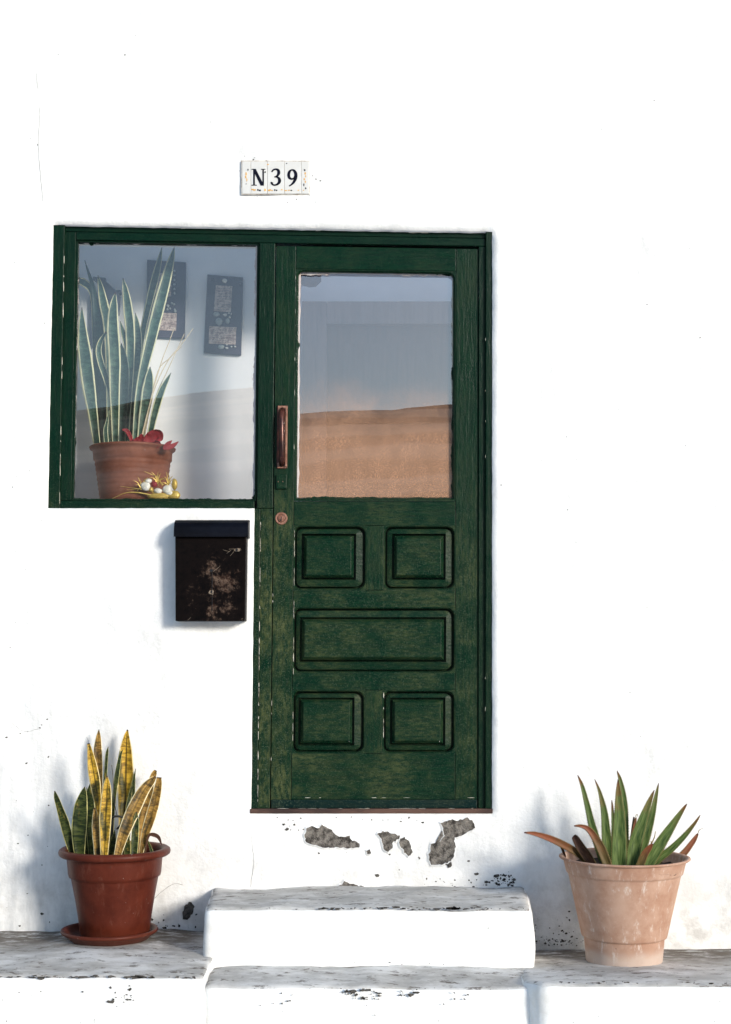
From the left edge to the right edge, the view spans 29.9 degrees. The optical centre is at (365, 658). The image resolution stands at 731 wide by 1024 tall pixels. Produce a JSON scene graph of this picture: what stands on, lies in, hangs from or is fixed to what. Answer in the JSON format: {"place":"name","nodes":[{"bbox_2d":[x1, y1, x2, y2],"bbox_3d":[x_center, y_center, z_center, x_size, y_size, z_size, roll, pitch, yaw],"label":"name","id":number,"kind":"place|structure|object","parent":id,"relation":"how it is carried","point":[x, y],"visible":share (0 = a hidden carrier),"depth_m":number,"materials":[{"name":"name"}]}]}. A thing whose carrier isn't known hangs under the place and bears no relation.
{"place":"outdoors","nodes":[
{"label":"outdoors","id":0,"kind":"place"},
{"bbox_2d":[0,929,213,1023],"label":"ledge","id":1,"kind":"object","parent":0,"point":[160,976],"visible":0.91,"depth_m":4.26,"materials":[{"name":"white paint"}]},
{"bbox_2d":[54,730,170,946],"bbox_3d":[-0.882,0.620,4.800,0.395,0.728,0.390,0,0,0],"label":"potted snake plant","id":2,"kind":"object","parent":1,"relation":"on","point":[114,880],"visible":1,"depth_m":4.73,"materials":[{"name":"green plant"}]},
{"bbox_2d":[0,0,730,949],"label":"house","id":3,"kind":"structure","parent":0,"point":[450,432],"depth_m":5.00,"materials":[{"name":"paint"}]},
{"bbox_2d":[89,277,121,347],"bbox_3d":[-1.026,-1.363,5.391,0.134,0.267,0.098,0,0,0],"label":"wall lamp","id":4,"kind":"object","parent":3,"relation":"attached to","point":[110,290],"visible":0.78,"depth_m":5.35,"materials":[{"name":"grey metal"}]},
{"bbox_2d":[77,247,192,498],"bbox_3d":[-0.898,-1.046,5.231,0.393,1.088,0.328,0,0,-26],"label":"indoor snake plant","id":5,"kind":"object","parent":3,"relation":"on","point":[118,382],"visible":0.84,"depth_m":5.19,"materials":[{"name":"green plant"}]},
{"bbox_2d":[122,428,178,449],"bbox_3d":[-0.802,-0.818,5.128,0.214,0.085,0.037,0,0,11],"label":"red felt flower","id":6,"kind":"object","parent":5,"relation":"attached to","point":[154,436],"visible":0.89,"depth_m":5.13,"materials":[{"name":"red fabric"}]},
{"bbox_2d":[112,471,179,498],"bbox_3d":[-0.809,-0.597,5.085,0.251,0.190,0.080,0,0,0],"label":"gold ornament","id":7,"kind":"object","parent":3,"relation":"on","point":[168,493],"visible":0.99,"depth_m":5.07,"materials":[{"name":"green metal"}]},
{"bbox_2d":[72,240,259,500],"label":"window","id":8,"kind":"structure","parent":3,"relation":"in","point":[256,290],"depth_m":5.02,"materials":[{"name":"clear glass"}]},
{"bbox_2d":[147,260,185,338],"bbox_3d":[-0.790,-1.424,5.437,0.156,0.309,0.030,0,0,-2],"label":"wall plaque","id":9,"kind":"object","parent":3,"relation":"attached to","point":[173,317],"depth_m":5.43,"materials":[{"name":"blue stone"}]},
{"bbox_2d":[174,520,249,621],"bbox_3d":[-0.553,-0.317,4.952,0.265,0.367,0.107,0,0,0],"label":"mailbox","id":10,"kind":"object","parent":3,"relation":"attached to","point":[211,558],"visible":1,"depth_m":4.92,"materials":[{"name":"metal"}]},
{"bbox_2d":[204,275,242,355],"bbox_3d":[-0.565,-1.364,5.446,0.156,0.318,0.030,0,0,-2],"label":"wall plaque","id":11,"kind":"object","parent":3,"relation":"attached to","point":[223,317],"depth_m":5.44,"materials":[{"name":"blue stone"}]},
{"bbox_2d":[59,228,485,808],"bbox_3d":[-0.339,-0.515,5.017,1.556,2.133,0.090,0,0,0],"label":"door","id":12,"kind":"structure","parent":3,"relation":"in","point":[375,673],"depth_m":5.03,"materials":[{"name":"green paint"}]},
{"bbox_2d":[241,161,309,194],"bbox_3d":[-0.328,-1.751,4.995,0.250,0.124,0.011,0,0,0],"label":"house number sign","id":13,"kind":"object","parent":3,"relation":"attached to","point":[275,177],"visible":1,"depth_m":4.99,"materials":[{"name":"white ceramic"}]},
{"bbox_2d":[301,275,320,286],"bbox_3d":[-0.255,-1.703,6.104,0.116,0.105,0.106,0,0,0],"label":"round lamp","id":14,"kind":"object","parent":3,"relation":"attached to","point":[311,281],"visible":0.43,"depth_m":6.07,"materials":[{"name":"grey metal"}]},
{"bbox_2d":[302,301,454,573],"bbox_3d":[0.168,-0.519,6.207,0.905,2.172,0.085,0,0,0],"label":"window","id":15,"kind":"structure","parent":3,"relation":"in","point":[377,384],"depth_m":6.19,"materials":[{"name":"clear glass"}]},
{"bbox_2d":[203,886,534,1023],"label":"doorstep","id":16,"kind":"object","parent":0,"point":[376,955],"visible":0.97,"depth_m":4.55,"materials":[{"name":"white paint"}]},
{"bbox_2d":[522,949,730,1023],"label":"ledge","id":17,"kind":"object","parent":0,"point":[675,986],"visible":0.78,"depth_m":4.23,"materials":[{"name":"white paint"}]},
{"bbox_2d":[524,771,702,966],"bbox_3d":[0.865,0.715,4.707,0.514,0.648,0.452,0,0,27],"label":"potted aloe","id":18,"kind":"object","parent":17,"relation":"on","point":[624,888],"visible":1,"depth_m":4.60,"materials":[{"name":"ceramic"}]}
]}

